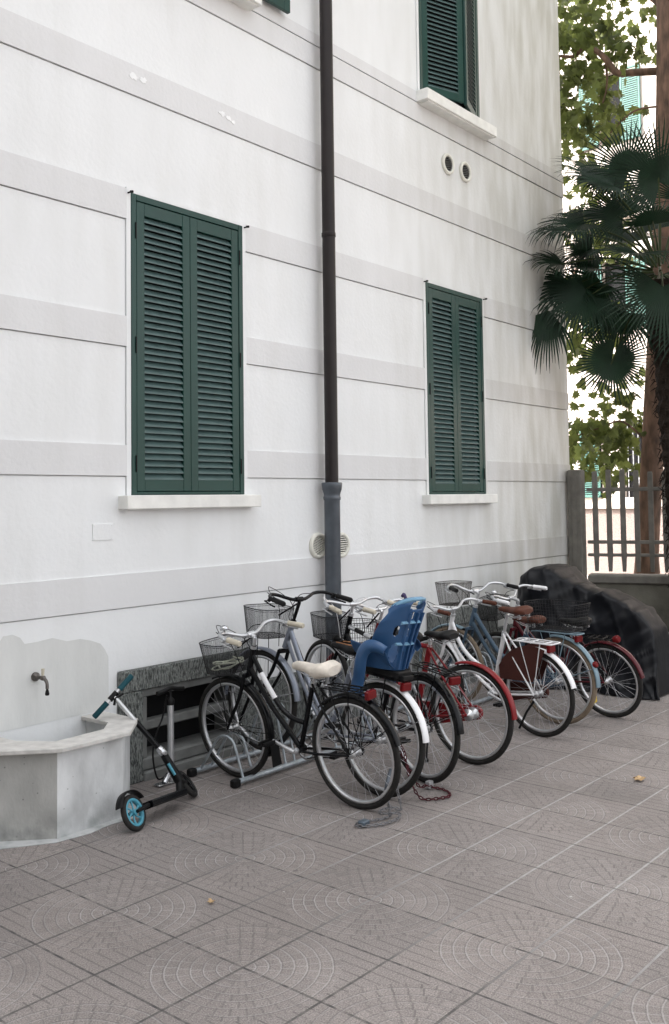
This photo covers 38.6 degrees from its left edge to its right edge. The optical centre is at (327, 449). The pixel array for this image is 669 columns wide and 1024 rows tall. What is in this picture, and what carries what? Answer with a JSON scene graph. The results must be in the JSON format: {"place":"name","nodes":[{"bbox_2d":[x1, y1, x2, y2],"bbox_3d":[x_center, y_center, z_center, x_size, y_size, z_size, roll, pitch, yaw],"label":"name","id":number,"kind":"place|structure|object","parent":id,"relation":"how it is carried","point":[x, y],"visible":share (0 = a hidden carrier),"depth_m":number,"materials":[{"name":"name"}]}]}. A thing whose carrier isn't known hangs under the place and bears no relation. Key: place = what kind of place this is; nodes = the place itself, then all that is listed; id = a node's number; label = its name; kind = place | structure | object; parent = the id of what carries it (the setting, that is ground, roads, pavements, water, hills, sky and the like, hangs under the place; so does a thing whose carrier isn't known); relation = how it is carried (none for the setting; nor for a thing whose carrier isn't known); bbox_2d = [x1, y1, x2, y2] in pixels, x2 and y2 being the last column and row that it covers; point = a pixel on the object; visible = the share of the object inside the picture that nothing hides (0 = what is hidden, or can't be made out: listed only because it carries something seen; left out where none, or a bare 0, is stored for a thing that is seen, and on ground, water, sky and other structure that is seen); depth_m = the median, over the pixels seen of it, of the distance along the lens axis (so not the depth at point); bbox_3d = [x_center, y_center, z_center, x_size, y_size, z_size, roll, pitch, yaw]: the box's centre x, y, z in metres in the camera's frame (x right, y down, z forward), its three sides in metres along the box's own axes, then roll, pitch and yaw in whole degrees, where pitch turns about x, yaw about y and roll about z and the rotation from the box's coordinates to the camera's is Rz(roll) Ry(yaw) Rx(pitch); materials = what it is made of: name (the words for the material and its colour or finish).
{"place":"outdoors","nodes":[
{"label":"outdoors","id":0,"kind":"place"},
{"bbox_2d":[0,674,668,1023],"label":"courtyard pavement","id":1,"kind":"structure","parent":0,"point":[523,878],"depth_m":4.33,"materials":[{"name":"tile"}]},
{"bbox_2d":[0,711,137,848],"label":"stone fountain","id":2,"kind":"object","parent":1,"relation":"on","point":[51,792],"visible":0.96,"depth_m":5.17,"materials":[{"name":"stone"}]},
{"bbox_2d":[92,674,197,831],"bbox_3d":[-1.004,1.729,5.577,0.612,0.745,0.671,1,-3,-26],"label":"kick scooter","id":3,"kind":"object","parent":1,"relation":"on","point":[185,785],"visible":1,"depth_m":5.64,"materials":[{"name":"metal"}]},
{"bbox_2d":[152,686,184,786],"bbox_3d":[-1.008,1.819,6.103,0.069,0.610,0.247,-3,-4,39],"label":"floor pump","id":4,"kind":"object","parent":1,"relation":"on","point":[167,777],"visible":0.92,"depth_m":6.10,"materials":[{"name":"metal"}]},
{"bbox_2d":[187,685,381,787],"bbox_3d":[-0.238,1.938,6.725,0.448,0.419,1.622,-3,-4,39],"label":"bicycle rack","id":5,"kind":"object","parent":1,"relation":"on","point":[234,782],"visible":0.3,"depth_m":6.35,"materials":[{"name":"grey metal"}]},
{"bbox_2d":[198,618,401,809],"bbox_3d":[-0.237,1.585,5.870,1.684,1.045,0.601,-3,1,41],"label":"bicycle","id":6,"kind":"object","parent":1,"relation":"on","point":[269,744],"visible":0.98,"depth_m":5.81,"materials":[{"name":"metal"}]},
{"bbox_2d":[211,656,243,670],"bbox_3d":[-0.646,1.387,6.213,0.179,0.060,0.236,-3,1,41],"label":"cable lock","id":7,"kind":"object","parent":6,"relation":"in","point":[222,662],"visible":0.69,"depth_m":6.20,"materials":[{"name":"black plastic"}]},
{"bbox_2d":[354,768,401,827],"bbox_3d":[0.309,1.960,5.365,0.183,0.237,0.421,-3,-4,39],"label":"lock chain","id":8,"kind":"object","parent":6,"relation":"hanging from","point":[361,823],"visible":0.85,"depth_m":5.36,"materials":[{"name":"grey metal"}]},
{"bbox_2d":[225,587,429,796],"bbox_3d":[-0.051,1.508,6.194,1.819,1.140,0.649,3,-2,45],"label":"bicycle","id":9,"kind":"object","parent":1,"relation":"on","point":[403,696],"visible":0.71,"depth_m":6.14,"materials":[{"name":"metal"}]},
{"bbox_2d":[348,593,425,695],"bbox_3d":[0.384,1.169,5.801,0.421,0.649,0.405,3,-2,45],"label":"child seat","id":10,"kind":"object","parent":9,"relation":"attached to","point":[384,651],"visible":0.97,"depth_m":5.69,"materials":[{"name":"blue plastic"}]},
{"bbox_2d":[400,745,451,800],"bbox_3d":[0.596,1.940,5.788,0.292,0.305,0.253,1,-3,-24],"label":"lock chain","id":11,"kind":"object","parent":9,"relation":"hanging from","point":[428,784],"visible":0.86,"depth_m":5.78,"materials":[{"name":"metal"}]},
{"bbox_2d":[302,594,463,783],"bbox_3d":[0.322,1.558,6.516,0.599,1.050,1.784,2,1,-35],"label":"bicycle","id":12,"kind":"object","parent":1,"relation":"on","point":[438,686],"visible":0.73,"depth_m":6.24,"materials":[{"name":"metal"}]},
{"bbox_2d":[322,598,517,764],"bbox_3d":[0.593,1.620,6.826,1.750,1.053,0.612,-4,-4,43],"label":"bicycle","id":13,"kind":"object","parent":1,"relation":"on","point":[470,712],"visible":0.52,"depth_m":6.54,"materials":[{"name":"metal"}]},
{"bbox_2d":[357,651,493,730],"bbox_3d":[0.912,2.005,8.120,0.448,0.399,1.602,-3,-4,39],"label":"bicycle rack","id":14,"kind":"object","parent":1,"relation":"on","point":[481,700],"visible":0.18,"depth_m":8.24,"materials":[{"name":"grey metal"}]},
{"bbox_2d":[405,598,576,736],"bbox_3d":[1.224,1.688,7.574,0.611,0.975,1.745,-3,-1,-41],"label":"bicycle","id":15,"kind":"object","parent":1,"relation":"on","point":[527,663],"visible":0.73,"depth_m":7.24,"materials":[{"name":"metal"}]},
{"bbox_2d":[419,580,600,723],"bbox_3d":[1.429,1.656,7.924,0.648,1.067,1.786,3,-4,-44],"label":"bicycle","id":16,"kind":"object","parent":1,"relation":"on","point":[580,651],"visible":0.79,"depth_m":7.70,"materials":[{"name":"metal"}]},
{"bbox_2d":[474,584,644,717],"bbox_3d":[1.913,1.683,8.111,1.560,1.021,0.622,-2,-3,26],"label":"bicycle","id":17,"kind":"object","parent":1,"relation":"on","point":[626,656],"visible":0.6,"depth_m":7.83,"materials":[{"name":"metal"}]},
{"bbox_2d":[513,563,668,699],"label":"covered scooter","id":18,"kind":"object","parent":1,"relation":"on","point":[638,627],"visible":0.59,"depth_m":8.75,"materials":[{"name":"black fabric"}]},
{"bbox_2d":[633,775,645,780],"bbox_3d":[1.967,2.070,6.017,0.075,0.022,0.117,-1,-3,7],"label":"fallen leaf","id":19,"kind":"object","parent":1,"relation":"on","point":[638,777],"visible":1,"depth_m":6.02,"materials":[{"name":"yellow plant"}]},
{"bbox_2d":[558,0,668,574],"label":"street house","id":20,"kind":"structure","parent":0,"point":[638,91],"depth_m":21.82,"materials":[{"name":"white paint"}]},
{"bbox_2d":[579,422,602,497],"bbox_3d":[6.139,0.233,22.195,0.530,1.750,0.210,-3,-4,39],"label":"window","id":21,"kind":"structure","parent":20,"relation":"in","point":[588,484],"depth_m":22.12,"materials":[{"name":"teal paint"}]},
{"bbox_2d":[578,64,641,150],"bbox_3d":[6.573,-7.910,22.170,1.480,1.700,0.210,-3,-4,39],"label":"window","id":22,"kind":"structure","parent":20,"relation":"in","point":[620,81],"depth_m":21.81,"materials":[{"name":"teal paint"}]},
{"bbox_2d":[583,256,645,327],"bbox_3d":[6.620,-3.565,21.954,1.500,1.600,0.210,-3,-4,39],"label":"window","id":23,"kind":"structure","parent":20,"relation":"in","point":[616,270],"depth_m":22.01,"materials":[{"name":"teal paint"}]},
{"bbox_2d":[626,419,642,496],"bbox_3d":[7.021,0.186,21.490,0.670,1.750,0.180,-3,-4,39],"label":"window","id":24,"kind":"structure","parent":20,"relation":"in","point":[633,459],"depth_m":21.63,"materials":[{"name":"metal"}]},
{"label":"ground","id":25,"kind":"structure","parent":0,"visible":0},
{"bbox_2d":[0,0,569,784],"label":"apartment house","id":26,"kind":"structure","parent":25,"relation":"on","point":[160,304],"depth_m":7.13,"materials":[{"name":"white paint"}]},
{"bbox_2d":[31,668,48,695],"bbox_3d":[-1.665,1.348,5.564,0.137,0.148,0.052,-3,-4,39],"label":"water tap","id":27,"kind":"object","parent":26,"relation":"attached to","point":[35,676],"visible":1,"depth_m":5.55,"materials":[{"name":"silver metal"}]},
{"bbox_2d":[92,523,112,540],"bbox_3d":[-1.417,0.517,6.024,0.008,0.104,0.158,-3,-4,39],"label":"cover plate","id":28,"kind":"object","parent":26,"relation":"attached to","point":[102,531],"visible":1,"depth_m":6.02,"materials":[{"name":"white paint"}]},
{"bbox_2d":[131,193,243,494],"bbox_3d":[-1.004,-0.684,6.697,0.154,1.996,1.043,-3,-4,39],"label":"window","id":29,"kind":"structure","parent":26,"relation":"in","point":[187,381],"depth_m":6.64,"materials":[{"name":"green paint"}]},
{"bbox_2d":[118,648,257,784],"bbox_3d":[-1.010,1.803,6.594,0.305,0.740,1.250,-3,-4,39],"label":"basement window","id":30,"kind":"structure","parent":26,"relation":"in","point":[140,697],"depth_m":6.51,"materials":[{"name":"grey stone"}]},
{"bbox_2d":[264,0,289,13],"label":"window","id":31,"kind":"structure","parent":26,"relation":"in","point":[283,5],"depth_m":7.46,"materials":[{"name":"green paint"}]},
{"bbox_2d":[309,532,324,558],"bbox_3d":[-0.069,0.766,7.633,0.029,0.212,0.212,-3,-4,39],"label":"air vent","id":32,"kind":"object","parent":26,"relation":"attached to","point":[317,545],"visible":0.91,"depth_m":7.62,"materials":[{"name":"plastic"}]},
{"bbox_2d":[319,0,342,717],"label":"downpipe","id":33,"kind":"object","parent":26,"relation":"attached to","point":[331,487],"visible":0.94,"depth_m":7.67,"materials":[{"name":"grey metal"}]},
{"bbox_2d":[340,532,349,557],"bbox_3d":[0.117,0.782,7.859,0.029,0.212,0.212,-3,-4,39],"label":"air vent","id":34,"kind":"object","parent":26,"relation":"attached to","point":[345,544],"visible":0.58,"depth_m":7.89,"materials":[{"name":"plastic"}]},
{"bbox_2d":[441,153,453,174],"bbox_3d":[1.190,-2.818,9.405,0.029,0.212,0.212,-3,-4,39],"label":"air vent","id":35,"kind":"object","parent":26,"relation":"attached to","point":[447,162],"visible":1,"depth_m":9.40,"materials":[{"name":"plastic"}]},
{"bbox_2d":[418,0,479,117],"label":"window","id":36,"kind":"structure","parent":26,"relation":"in","point":[448,29],"depth_m":9.40,"materials":[{"name":"green paint"}]},
{"bbox_2d":[425,282,485,493],"bbox_3d":[1.218,-0.568,9.395,0.154,2.003,1.043,-3,-4,39],"label":"window","id":37,"kind":"structure","parent":26,"relation":"in","point":[452,449],"depth_m":9.35,"materials":[{"name":"green paint"}]},
{"bbox_2d":[427,604,497,692],"bbox_3d":[1.236,1.904,9.321,0.305,0.760,1.240,-3,-4,39],"label":"basement window","id":38,"kind":"structure","parent":26,"relation":"in","point":[432,620],"depth_m":9.28,"materials":[{"name":"grey stone"}]},
{"bbox_2d":[459,162,471,182],"bbox_3d":[1.398,-2.812,9.658,0.029,0.212,0.212,-3,-4,39],"label":"air vent","id":39,"kind":"object","parent":26,"relation":"attached to","point":[465,173],"visible":1,"depth_m":9.65,"materials":[{"name":"plastic"}]},
{"bbox_2d":[558,0,611,274],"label":"plane tree","id":40,"kind":"object","parent":25,"relation":"on","point":[572,23],"visible":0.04,"depth_m":16.52,"materials":[{"name":"green plant"}]},
{"bbox_2d":[558,0,668,573],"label":"plane tree","id":41,"kind":"object","parent":25,"relation":"on","point":[580,40],"visible":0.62,"depth_m":12.65,"materials":[{"name":"green plant"}]},
{"bbox_2d":[567,469,668,631],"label":"concrete fence","id":42,"kind":"object","parent":25,"relation":"on","point":[652,590],"visible":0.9,"depth_m":10.88,"materials":[{"name":"grey concrete"}]},
{"label":"planting bed","id":43,"kind":"structure","parent":0,"visible":0},
{"bbox_2d":[524,115,668,586],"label":"fan palm","id":44,"kind":"object","parent":43,"relation":"on","point":[584,297],"visible":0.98,"depth_m":10.49,"materials":[{"name":"green plant"}]}
]}

